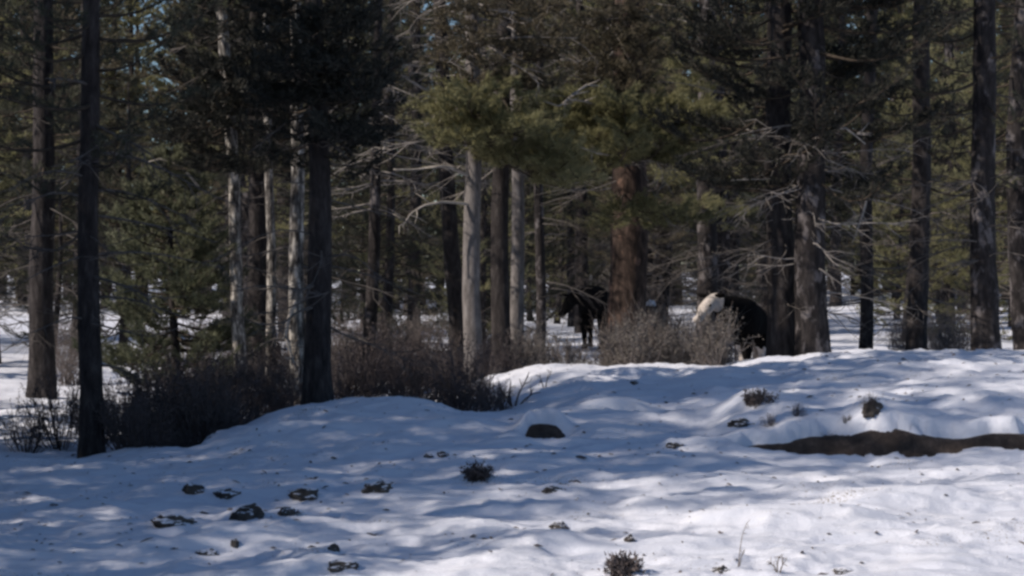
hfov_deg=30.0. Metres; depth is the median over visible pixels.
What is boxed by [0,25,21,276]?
pine tree
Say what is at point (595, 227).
young pine
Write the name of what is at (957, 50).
pine tree
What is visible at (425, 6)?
sky
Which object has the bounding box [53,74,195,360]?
young pine
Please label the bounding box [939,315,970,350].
shrub
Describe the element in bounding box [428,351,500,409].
shrub
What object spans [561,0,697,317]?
pine tree
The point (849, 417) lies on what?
shrub
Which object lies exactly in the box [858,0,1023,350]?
pine tree
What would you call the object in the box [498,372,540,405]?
dead plant
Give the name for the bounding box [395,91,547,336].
young pine
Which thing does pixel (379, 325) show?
shrub
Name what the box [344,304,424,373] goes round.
shrub
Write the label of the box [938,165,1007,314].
young pine
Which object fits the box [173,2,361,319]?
pine tree
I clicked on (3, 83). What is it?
pine tree
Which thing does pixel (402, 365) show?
shrub
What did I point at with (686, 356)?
shrub
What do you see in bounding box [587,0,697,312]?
pine tree
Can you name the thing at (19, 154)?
pine tree
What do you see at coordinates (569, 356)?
shrub
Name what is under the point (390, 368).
shrub
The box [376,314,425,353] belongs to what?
shrub
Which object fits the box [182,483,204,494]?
stone
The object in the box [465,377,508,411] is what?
shrub
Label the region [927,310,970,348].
shrub
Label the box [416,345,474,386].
shrub
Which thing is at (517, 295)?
pine tree
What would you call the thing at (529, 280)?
young pine
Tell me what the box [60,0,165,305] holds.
pine tree
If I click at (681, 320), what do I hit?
shrub
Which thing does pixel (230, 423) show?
shrub
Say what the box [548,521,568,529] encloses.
stone
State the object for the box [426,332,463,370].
shrub
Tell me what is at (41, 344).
pine tree
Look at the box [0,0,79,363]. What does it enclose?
pine tree
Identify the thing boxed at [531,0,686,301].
pine tree
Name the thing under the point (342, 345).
shrub
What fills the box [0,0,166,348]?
pine tree
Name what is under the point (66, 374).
shrub
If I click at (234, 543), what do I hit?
stone
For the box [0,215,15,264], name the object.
young pine
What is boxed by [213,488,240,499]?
stone
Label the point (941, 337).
shrub
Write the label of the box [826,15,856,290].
pine tree
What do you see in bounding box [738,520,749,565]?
dry grass stalk
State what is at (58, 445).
shrub
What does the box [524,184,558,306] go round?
young pine
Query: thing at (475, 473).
dead brush clump
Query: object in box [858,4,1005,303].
pine tree
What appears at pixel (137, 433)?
shrub
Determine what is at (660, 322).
shrub
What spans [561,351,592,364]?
shrub
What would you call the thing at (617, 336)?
shrub
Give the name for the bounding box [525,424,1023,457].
ground
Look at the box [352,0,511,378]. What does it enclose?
pine tree
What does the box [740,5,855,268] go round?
pine tree
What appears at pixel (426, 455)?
stone
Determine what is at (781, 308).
pine tree
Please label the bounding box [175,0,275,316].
pine tree
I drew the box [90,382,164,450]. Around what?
shrub
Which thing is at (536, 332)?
shrub
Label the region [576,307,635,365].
shrub
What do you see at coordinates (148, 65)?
pine tree
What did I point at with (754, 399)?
dead brush clump
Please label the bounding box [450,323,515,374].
shrub
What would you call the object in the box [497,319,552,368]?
shrub
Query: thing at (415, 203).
pine tree
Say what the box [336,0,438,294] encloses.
pine tree
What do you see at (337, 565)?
stone
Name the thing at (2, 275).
pine tree
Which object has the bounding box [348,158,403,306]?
young pine
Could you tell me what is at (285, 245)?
pine tree
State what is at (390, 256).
pine tree
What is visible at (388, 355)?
shrub
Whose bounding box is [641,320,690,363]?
shrub
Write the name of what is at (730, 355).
shrub
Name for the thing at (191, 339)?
shrub
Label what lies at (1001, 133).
pine tree
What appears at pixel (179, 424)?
shrub
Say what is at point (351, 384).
shrub
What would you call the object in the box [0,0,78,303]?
pine tree
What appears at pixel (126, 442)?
shrub
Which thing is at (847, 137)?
pine tree
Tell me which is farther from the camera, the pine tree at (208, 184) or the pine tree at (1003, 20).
the pine tree at (208, 184)
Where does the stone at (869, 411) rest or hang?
on the snow
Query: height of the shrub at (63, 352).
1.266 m
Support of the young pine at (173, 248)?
on the snow
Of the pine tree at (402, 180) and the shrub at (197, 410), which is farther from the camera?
the pine tree at (402, 180)
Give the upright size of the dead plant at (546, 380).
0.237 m
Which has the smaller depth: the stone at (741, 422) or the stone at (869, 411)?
the stone at (869, 411)
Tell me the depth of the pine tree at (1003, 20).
46.05 m
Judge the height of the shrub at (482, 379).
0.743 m
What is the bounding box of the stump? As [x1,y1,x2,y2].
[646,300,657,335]
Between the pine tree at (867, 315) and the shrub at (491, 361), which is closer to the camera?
the shrub at (491, 361)
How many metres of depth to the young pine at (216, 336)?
25.08 m
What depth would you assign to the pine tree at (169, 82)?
132.01 m
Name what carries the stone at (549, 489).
on the snow
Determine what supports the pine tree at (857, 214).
on the snow
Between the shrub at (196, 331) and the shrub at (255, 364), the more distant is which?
the shrub at (196, 331)
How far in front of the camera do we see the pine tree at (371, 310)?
25.95 m
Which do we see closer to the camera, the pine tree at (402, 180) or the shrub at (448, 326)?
the shrub at (448, 326)
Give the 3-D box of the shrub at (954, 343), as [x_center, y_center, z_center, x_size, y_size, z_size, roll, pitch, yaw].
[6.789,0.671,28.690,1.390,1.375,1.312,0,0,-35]
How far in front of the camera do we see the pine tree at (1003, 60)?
43.75 m
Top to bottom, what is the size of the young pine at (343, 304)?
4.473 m
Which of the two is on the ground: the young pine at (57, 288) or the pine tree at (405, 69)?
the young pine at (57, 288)
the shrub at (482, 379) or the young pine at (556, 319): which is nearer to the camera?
the shrub at (482, 379)
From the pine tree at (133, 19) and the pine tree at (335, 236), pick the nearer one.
the pine tree at (335, 236)
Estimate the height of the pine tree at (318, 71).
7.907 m
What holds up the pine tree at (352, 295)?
on the snow
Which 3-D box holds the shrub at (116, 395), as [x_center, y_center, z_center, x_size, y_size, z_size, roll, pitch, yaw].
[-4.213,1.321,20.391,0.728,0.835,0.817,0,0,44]
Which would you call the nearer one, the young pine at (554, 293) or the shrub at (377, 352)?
the shrub at (377, 352)
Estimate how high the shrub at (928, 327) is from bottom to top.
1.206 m
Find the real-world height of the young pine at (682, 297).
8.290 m
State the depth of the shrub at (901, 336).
28.15 m
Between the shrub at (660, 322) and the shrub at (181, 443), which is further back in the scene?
the shrub at (660, 322)
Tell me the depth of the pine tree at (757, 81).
74.01 m
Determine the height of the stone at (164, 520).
0.099 m
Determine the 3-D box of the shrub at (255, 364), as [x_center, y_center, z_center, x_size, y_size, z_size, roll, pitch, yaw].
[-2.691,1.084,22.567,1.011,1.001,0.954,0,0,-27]
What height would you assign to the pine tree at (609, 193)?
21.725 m
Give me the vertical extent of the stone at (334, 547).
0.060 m
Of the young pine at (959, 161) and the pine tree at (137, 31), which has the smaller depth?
the young pine at (959, 161)
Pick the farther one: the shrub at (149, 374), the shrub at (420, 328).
the shrub at (420, 328)
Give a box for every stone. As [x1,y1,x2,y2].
[151,513,196,527]
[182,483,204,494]
[195,548,218,555]
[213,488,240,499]
[229,503,264,520]
[230,538,238,548]
[277,507,294,515]
[288,487,318,501]
[327,543,339,551]
[328,559,358,571]
[361,480,392,493]
[423,453,433,457]
[437,451,448,457]
[541,486,562,493]
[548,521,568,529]
[624,534,635,541]
[665,442,683,448]
[711,565,729,573]
[727,417,754,426]
[831,567,853,574]
[862,399,883,417]
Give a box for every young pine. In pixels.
[0,152,104,353]
[0,204,19,298]
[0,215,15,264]
[1,186,26,303]
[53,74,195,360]
[67,102,156,308]
[70,140,142,303]
[70,142,272,388]
[153,187,212,292]
[214,176,277,310]
[229,168,356,321]
[275,169,363,325]
[331,148,405,327]
[331,199,365,321]
[347,103,446,330]
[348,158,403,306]
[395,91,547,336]
[403,195,445,299]
[415,145,535,339]
[460,89,583,334]
[508,174,564,320]
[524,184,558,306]
[524,184,603,323]
[544,190,608,316]
[590,170,611,291]
[669,187,696,305]
[676,199,761,313]
[679,192,764,304]
[685,207,754,301]
[739,175,793,304]
[826,182,860,294]
[839,35,970,339]
[841,198,891,297]
[846,136,940,319]
[872,134,903,298]
[904,34,1011,340]
[928,166,996,305]
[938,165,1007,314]
[958,195,1007,314]
[996,101,1007,300]
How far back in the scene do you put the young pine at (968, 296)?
60.85 m
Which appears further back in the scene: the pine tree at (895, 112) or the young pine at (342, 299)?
the pine tree at (895, 112)
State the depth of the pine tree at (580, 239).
49.76 m
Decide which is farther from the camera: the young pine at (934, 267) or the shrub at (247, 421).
the young pine at (934, 267)
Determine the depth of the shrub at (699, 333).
25.87 m
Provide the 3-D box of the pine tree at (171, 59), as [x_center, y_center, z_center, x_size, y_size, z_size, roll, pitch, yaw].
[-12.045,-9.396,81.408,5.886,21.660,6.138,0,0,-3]
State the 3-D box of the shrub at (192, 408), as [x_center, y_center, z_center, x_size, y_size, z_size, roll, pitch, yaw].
[-3.127,1.298,18.188,1.100,1.074,0.994,0,0,-43]
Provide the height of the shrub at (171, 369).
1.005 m
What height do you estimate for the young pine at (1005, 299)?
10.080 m
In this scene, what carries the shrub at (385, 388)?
on the snow
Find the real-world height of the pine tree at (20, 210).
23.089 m
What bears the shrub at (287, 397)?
on the snow
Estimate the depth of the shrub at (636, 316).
25.50 m
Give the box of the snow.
[0,272,1023,575]
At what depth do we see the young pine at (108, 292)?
98.08 m
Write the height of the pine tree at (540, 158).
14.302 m
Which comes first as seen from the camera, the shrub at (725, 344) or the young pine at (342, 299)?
the shrub at (725, 344)
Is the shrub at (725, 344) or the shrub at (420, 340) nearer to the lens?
the shrub at (725, 344)
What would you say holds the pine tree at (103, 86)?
on the snow
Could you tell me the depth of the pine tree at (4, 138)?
86.02 m
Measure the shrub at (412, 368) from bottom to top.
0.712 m
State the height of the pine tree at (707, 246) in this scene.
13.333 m
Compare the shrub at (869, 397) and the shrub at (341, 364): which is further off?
the shrub at (341, 364)
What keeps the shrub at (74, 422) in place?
on the ground
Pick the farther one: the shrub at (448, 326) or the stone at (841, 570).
the shrub at (448, 326)
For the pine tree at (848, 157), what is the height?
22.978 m
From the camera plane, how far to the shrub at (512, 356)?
22.45 m
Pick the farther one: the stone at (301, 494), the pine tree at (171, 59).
the pine tree at (171, 59)
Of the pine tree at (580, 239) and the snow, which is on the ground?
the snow
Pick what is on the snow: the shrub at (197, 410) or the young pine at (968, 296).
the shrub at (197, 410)
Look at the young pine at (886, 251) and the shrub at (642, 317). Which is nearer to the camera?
the shrub at (642, 317)
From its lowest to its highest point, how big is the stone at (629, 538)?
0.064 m
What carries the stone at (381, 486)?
on the snow
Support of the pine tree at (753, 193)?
on the snow
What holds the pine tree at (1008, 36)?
on the snow
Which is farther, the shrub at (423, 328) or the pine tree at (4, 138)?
the pine tree at (4, 138)
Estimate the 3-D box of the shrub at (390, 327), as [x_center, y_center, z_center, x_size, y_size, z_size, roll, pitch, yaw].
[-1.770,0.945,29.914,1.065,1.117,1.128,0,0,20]
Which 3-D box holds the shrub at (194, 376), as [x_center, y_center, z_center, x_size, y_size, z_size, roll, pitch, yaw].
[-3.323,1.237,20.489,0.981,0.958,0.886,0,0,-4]
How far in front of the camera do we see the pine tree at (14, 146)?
45.02 m
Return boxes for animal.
[559,285,607,348]
[693,293,767,362]
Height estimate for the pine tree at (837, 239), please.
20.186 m
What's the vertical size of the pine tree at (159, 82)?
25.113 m
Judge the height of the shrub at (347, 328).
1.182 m
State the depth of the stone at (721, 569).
10.20 m
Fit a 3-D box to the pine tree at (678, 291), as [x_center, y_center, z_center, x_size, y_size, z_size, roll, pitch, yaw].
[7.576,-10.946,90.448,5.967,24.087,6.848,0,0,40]
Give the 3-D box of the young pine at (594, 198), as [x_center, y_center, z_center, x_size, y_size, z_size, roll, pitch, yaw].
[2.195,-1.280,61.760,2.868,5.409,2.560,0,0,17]
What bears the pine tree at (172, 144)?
on the snow
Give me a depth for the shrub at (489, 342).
26.47 m
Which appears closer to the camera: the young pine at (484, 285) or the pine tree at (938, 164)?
the young pine at (484, 285)
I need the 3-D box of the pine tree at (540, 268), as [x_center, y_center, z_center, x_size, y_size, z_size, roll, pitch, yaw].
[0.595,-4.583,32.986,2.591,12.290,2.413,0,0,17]
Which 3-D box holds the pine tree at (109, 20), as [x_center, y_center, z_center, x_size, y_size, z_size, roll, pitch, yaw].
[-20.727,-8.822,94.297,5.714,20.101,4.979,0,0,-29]
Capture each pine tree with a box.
[0,0,32,312]
[0,0,69,319]
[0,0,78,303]
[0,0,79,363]
[0,0,106,292]
[0,0,108,313]
[0,0,116,323]
[0,0,129,399]
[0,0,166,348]
[0,0,243,457]
[0,2,111,296]
[0,18,27,296]
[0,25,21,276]
[0,76,11,274]
[2,13,29,298]
[6,4,102,300]
[20,9,108,297]
[58,0,145,287]
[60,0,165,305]
[99,0,191,298]
[100,0,171,294]
[100,4,121,267]
[102,5,134,292]
[123,0,242,312]
[129,0,372,343]
[131,0,224,283]
[141,0,385,384]
[144,0,217,292]
[146,0,305,389]
[155,0,355,343]
[157,5,190,270]
[162,1,274,270]
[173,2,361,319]
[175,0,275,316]
[177,8,241,285]
[195,0,453,404]
[199,0,381,341]
[199,0,438,405]
[202,9,349,383]
[235,0,373,317]
[304,0,462,390]
[304,0,489,344]
[327,0,406,309]
[330,0,454,324]
[330,0,481,340]
[333,8,435,307]
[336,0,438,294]
[350,0,597,383]
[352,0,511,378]
[355,0,464,314]
[363,1,461,307]
[418,0,610,373]
[421,1,463,292]
[424,0,527,291]
[424,0,564,329]
[430,0,532,227]
[449,0,580,368]
[454,0,555,286]
[461,0,558,291]
[480,0,607,352]
[489,0,750,350]
[509,0,609,326]
[521,0,609,307]
[524,0,654,332]
[530,4,599,289]
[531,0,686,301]
[533,0,610,284]
[556,2,609,285]
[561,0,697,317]
[564,0,755,334]
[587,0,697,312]
[587,2,691,271]
[592,0,686,306]
[600,40,686,298]
[633,0,928,356]
[644,0,727,304]
[644,0,791,341]
[645,0,798,295]
[653,1,798,299]
[664,0,767,300]
[665,0,970,355]
[669,2,758,310]
[725,4,798,305]
[726,1,855,284]
[739,0,827,315]
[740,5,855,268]
[790,3,909,306]
[791,0,972,348]
[792,0,885,288]
[792,3,860,284]
[824,0,1023,350]
[825,16,897,289]
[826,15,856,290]
[827,1,932,296]
[846,1,933,296]
[847,0,937,292]
[850,0,960,293]
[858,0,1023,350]
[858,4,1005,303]
[874,0,1007,316]
[878,0,1011,320]
[885,0,1023,349]
[894,0,1011,301]
[907,0,1003,311]
[931,0,1013,329]
[934,0,1015,151]
[946,0,1014,326]
[952,0,1013,308]
[996,1,1014,299]
[996,37,1011,284]
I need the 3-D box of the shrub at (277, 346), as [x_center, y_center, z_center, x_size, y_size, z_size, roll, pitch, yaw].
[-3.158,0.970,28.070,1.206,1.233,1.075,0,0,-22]
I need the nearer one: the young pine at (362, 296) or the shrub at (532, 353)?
the shrub at (532, 353)
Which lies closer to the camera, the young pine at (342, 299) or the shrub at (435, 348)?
the shrub at (435, 348)
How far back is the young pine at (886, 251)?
40.80 m
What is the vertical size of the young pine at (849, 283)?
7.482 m
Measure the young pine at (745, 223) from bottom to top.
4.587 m
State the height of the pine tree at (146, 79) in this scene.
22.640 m
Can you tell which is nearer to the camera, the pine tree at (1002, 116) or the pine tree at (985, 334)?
the pine tree at (985, 334)
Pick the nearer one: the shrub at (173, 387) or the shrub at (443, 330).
the shrub at (173, 387)
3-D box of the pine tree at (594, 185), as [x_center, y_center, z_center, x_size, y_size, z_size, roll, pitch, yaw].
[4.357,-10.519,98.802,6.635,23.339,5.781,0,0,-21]
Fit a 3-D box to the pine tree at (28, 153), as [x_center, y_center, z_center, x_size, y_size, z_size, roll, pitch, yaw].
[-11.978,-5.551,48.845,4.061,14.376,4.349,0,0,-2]
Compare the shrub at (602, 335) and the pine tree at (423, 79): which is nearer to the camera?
the shrub at (602, 335)
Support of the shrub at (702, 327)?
on the snow
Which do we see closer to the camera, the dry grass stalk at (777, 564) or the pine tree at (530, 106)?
the dry grass stalk at (777, 564)
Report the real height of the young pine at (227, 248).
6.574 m
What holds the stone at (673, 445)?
on the snow
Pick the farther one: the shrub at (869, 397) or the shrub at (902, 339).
the shrub at (902, 339)
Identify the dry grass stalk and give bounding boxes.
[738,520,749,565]
[767,554,786,572]
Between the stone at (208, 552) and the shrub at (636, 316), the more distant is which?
the shrub at (636, 316)
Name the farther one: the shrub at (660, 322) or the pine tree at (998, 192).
the pine tree at (998, 192)
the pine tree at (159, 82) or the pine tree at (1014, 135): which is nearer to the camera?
the pine tree at (1014, 135)
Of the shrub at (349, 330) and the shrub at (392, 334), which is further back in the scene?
the shrub at (349, 330)
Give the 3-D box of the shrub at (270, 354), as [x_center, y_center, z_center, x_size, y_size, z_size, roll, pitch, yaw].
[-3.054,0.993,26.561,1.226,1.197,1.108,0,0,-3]
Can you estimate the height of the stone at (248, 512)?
0.164 m
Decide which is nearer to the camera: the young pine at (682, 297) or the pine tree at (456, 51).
the young pine at (682, 297)
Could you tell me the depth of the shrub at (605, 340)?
24.90 m
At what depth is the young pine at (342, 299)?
54.39 m
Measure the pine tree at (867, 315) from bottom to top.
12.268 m
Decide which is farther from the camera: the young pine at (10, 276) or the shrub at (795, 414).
the young pine at (10, 276)
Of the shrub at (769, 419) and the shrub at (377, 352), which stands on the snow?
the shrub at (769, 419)
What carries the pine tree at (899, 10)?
on the snow
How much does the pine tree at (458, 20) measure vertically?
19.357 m
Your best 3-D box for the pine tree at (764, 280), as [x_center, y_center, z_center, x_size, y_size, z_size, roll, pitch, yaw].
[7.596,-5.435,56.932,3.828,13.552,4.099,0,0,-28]
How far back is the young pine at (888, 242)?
92.14 m
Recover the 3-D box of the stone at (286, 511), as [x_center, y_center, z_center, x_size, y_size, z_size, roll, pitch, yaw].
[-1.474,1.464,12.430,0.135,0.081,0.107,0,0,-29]
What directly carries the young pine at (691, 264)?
on the snow
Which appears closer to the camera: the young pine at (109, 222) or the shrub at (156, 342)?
the shrub at (156, 342)
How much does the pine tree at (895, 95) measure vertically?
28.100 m
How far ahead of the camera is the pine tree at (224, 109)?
24.29 m
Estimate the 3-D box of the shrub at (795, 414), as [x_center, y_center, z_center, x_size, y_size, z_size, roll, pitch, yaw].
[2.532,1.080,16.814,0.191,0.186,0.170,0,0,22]
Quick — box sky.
[18,0,1001,270]
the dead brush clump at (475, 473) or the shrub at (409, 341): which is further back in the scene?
the shrub at (409, 341)
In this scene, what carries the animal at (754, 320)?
on the snow
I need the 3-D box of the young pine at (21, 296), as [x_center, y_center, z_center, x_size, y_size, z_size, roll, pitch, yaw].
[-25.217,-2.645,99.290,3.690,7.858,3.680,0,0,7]
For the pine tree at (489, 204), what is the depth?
54.48 m
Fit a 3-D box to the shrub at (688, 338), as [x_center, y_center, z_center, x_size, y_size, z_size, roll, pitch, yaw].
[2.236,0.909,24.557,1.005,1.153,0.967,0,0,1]
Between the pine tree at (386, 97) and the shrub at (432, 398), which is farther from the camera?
the pine tree at (386, 97)
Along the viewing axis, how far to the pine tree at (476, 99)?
23.05 m
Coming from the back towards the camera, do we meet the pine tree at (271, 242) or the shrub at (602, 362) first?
the pine tree at (271, 242)
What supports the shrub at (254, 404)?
on the ground
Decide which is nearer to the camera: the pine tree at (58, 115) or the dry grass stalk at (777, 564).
the dry grass stalk at (777, 564)
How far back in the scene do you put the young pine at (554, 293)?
44.89 m
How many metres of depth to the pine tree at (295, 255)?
21.55 m
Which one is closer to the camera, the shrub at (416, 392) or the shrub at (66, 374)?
the shrub at (416, 392)
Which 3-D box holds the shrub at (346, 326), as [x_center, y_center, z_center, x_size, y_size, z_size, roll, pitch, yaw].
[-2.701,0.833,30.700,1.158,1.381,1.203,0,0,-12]
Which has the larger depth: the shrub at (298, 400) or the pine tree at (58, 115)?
the pine tree at (58, 115)
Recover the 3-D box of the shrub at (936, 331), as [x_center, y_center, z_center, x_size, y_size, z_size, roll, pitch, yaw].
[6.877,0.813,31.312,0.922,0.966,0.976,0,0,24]
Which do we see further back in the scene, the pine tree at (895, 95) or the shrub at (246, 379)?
the pine tree at (895, 95)
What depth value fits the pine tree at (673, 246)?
62.42 m
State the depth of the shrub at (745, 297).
30.38 m
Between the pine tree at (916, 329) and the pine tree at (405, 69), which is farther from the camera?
the pine tree at (405, 69)
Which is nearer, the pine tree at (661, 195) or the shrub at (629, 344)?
the shrub at (629, 344)
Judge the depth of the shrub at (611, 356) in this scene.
23.38 m
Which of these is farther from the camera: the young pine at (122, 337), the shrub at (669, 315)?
the young pine at (122, 337)
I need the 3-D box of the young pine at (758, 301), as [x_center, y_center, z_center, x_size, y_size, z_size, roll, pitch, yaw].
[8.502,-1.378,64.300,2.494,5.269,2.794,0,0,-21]
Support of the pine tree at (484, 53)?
on the snow
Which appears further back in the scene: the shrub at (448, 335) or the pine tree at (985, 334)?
the shrub at (448, 335)
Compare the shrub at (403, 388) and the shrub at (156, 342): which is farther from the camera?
the shrub at (156, 342)
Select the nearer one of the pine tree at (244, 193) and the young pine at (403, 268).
the pine tree at (244, 193)
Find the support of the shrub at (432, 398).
on the ground
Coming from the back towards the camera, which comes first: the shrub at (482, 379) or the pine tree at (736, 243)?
the pine tree at (736, 243)
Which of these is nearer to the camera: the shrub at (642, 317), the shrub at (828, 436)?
the shrub at (828, 436)
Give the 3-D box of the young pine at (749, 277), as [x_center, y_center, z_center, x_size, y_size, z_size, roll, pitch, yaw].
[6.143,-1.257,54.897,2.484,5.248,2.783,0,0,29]
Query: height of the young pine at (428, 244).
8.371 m
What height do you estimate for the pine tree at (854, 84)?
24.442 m
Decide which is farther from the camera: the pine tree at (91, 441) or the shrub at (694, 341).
the shrub at (694, 341)
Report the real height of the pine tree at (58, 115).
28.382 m
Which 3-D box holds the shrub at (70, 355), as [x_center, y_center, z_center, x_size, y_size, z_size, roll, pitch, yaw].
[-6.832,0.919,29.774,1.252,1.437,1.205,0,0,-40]
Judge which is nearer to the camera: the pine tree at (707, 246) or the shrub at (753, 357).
the shrub at (753, 357)
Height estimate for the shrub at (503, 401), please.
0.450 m
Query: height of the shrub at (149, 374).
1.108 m
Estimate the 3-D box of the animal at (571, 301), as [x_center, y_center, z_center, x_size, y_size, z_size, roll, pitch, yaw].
[1.644,0.588,38.945,0.848,1.293,2.378,0,0,19]
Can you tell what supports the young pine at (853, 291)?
on the snow
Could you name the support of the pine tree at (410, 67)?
on the snow
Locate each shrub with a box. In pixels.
[0,398,57,452]
[3,365,113,450]
[53,378,126,448]
[54,305,116,385]
[54,312,78,386]
[54,314,78,381]
[71,360,179,448]
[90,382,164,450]
[103,377,153,443]
[103,378,196,450]
[104,351,184,410]
[108,419,163,448]
[111,390,182,447]
[120,372,195,438]
[123,322,184,360]
[133,369,243,446]
[141,420,197,446]
[143,351,207,404]
[143,417,184,447]
[151,353,262,447]
[151,400,197,446]
[155,353,217,429]
[159,424,199,447]
[161,361,242,401]
[164,356,257,438]
[170,312,230,372]
[176,345,286,424]
[183,314,246,371]
[186,340,268,415]
[192,336,296,426]
[195,399,243,437]
[228,350,302,420]
[242,345,290,408]
[249,359,302,415]
[250,318,333,382]
[258,375,301,410]
[275,324,339,376]
[278,321,361,392]
[302,347,387,399]
[331,304,363,359]
[331,312,363,354]
[331,315,413,394]
[331,322,361,379]
[331,350,413,399]
[332,332,364,397]
[333,315,362,360]
[333,347,380,396]
[339,318,406,378]
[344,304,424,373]
[360,336,408,391]
[362,372,411,397]
[373,346,430,396]
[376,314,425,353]
[379,316,425,349]
[379,345,427,391]
[379,346,479,410]
[379,371,426,396]
[380,323,440,366]
[385,340,443,393]
[391,325,457,384]
[397,296,448,353]
[399,308,447,346]
[402,338,462,385]
[403,305,448,353]
[408,329,521,411]
[410,366,490,409]
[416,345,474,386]
[418,307,490,353]
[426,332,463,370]
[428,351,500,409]
[429,315,488,353]
[449,369,499,411]
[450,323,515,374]
[458,337,508,377]
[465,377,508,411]
[476,377,518,410]
[480,326,544,373]
[482,329,523,369]
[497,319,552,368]
[499,320,572,367]
[524,314,550,365]
[539,330,596,364]
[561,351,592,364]
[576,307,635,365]
[582,306,662,364]
[584,305,645,364]
[586,351,617,366]
[590,311,676,364]
[594,319,648,365]
[611,308,673,363]
[615,295,676,361]
[618,281,692,362]
[626,305,691,363]
[634,299,701,361]
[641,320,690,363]
[662,315,711,364]
[666,319,725,361]
[668,304,745,363]
[676,321,712,364]
[677,318,734,365]
[684,305,763,365]
[701,283,766,362]
[717,332,737,362]
[728,339,757,360]
[759,413,776,427]
[791,401,809,416]
[819,432,833,440]
[841,415,851,423]
[856,391,878,408]
[883,321,938,350]
[884,300,941,350]
[884,311,948,350]
[927,289,970,350]
[927,304,969,349]
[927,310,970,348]
[928,306,969,349]
[928,317,952,349]
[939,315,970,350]
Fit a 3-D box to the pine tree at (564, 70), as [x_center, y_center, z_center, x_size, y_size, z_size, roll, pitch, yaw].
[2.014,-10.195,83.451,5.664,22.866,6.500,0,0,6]
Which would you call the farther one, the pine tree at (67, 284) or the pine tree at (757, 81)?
the pine tree at (67, 284)
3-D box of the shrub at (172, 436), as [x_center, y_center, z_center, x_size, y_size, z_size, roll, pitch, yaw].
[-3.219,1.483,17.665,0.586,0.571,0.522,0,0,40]
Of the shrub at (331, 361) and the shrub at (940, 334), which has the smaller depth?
the shrub at (331, 361)
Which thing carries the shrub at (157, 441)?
on the ground
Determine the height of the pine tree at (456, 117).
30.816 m
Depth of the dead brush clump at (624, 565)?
10.07 m
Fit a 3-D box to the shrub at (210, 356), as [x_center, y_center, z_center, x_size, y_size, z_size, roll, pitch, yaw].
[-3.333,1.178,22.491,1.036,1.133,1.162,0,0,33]
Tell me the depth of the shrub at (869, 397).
16.62 m
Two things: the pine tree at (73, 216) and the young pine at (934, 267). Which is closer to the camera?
the young pine at (934, 267)
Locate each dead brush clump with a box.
[459,459,494,482]
[597,549,645,575]
[741,387,780,407]
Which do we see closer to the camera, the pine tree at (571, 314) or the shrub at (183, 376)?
the shrub at (183, 376)
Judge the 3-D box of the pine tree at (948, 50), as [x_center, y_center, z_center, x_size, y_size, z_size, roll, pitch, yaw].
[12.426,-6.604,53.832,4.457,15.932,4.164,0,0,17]
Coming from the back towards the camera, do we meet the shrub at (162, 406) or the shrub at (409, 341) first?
the shrub at (409, 341)
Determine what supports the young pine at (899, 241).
on the ground
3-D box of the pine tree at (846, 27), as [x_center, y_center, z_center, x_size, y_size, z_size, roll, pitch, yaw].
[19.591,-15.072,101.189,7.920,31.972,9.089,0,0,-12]
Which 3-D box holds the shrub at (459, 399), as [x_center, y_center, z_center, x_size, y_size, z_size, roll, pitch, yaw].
[-0.603,0.966,19.941,1.150,1.122,1.025,0,0,37]
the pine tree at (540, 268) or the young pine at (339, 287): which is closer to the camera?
the pine tree at (540, 268)
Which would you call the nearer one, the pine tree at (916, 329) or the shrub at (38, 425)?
the shrub at (38, 425)
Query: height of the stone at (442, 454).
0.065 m
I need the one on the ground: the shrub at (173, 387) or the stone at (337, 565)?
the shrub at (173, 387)
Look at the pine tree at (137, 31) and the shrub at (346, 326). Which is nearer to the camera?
the shrub at (346, 326)
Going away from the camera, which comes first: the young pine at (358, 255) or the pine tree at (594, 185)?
the young pine at (358, 255)
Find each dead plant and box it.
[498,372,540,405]
[536,369,551,387]
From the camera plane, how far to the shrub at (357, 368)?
25.22 m
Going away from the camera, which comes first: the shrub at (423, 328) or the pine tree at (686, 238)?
the shrub at (423, 328)
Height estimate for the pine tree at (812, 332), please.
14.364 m
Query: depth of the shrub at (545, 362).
23.50 m
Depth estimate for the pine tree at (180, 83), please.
79.66 m
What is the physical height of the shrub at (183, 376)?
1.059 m
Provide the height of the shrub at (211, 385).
0.923 m
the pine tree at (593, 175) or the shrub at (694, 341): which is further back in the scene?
the pine tree at (593, 175)
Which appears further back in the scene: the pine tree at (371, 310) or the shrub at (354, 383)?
the pine tree at (371, 310)
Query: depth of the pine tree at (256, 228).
27.88 m
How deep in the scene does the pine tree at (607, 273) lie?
54.25 m
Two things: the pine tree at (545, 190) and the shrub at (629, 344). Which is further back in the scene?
the pine tree at (545, 190)
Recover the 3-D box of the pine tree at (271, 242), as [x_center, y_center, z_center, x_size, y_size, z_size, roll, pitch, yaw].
[-3.627,-4.934,26.745,2.169,13.282,2.292,0,0,38]
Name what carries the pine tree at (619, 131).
on the ground
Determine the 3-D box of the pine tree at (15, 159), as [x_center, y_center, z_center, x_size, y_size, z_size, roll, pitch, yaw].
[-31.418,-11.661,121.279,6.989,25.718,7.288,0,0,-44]
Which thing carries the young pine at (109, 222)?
on the snow
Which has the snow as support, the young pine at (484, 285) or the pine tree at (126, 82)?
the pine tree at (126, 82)
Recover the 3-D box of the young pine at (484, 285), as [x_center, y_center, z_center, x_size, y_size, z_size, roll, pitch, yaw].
[-0.542,-0.974,34.627,2.342,5.185,2.500,0,0,31]
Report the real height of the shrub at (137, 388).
1.066 m
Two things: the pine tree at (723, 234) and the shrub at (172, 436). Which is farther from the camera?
the pine tree at (723, 234)
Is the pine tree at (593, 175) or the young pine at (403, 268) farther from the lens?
the pine tree at (593, 175)

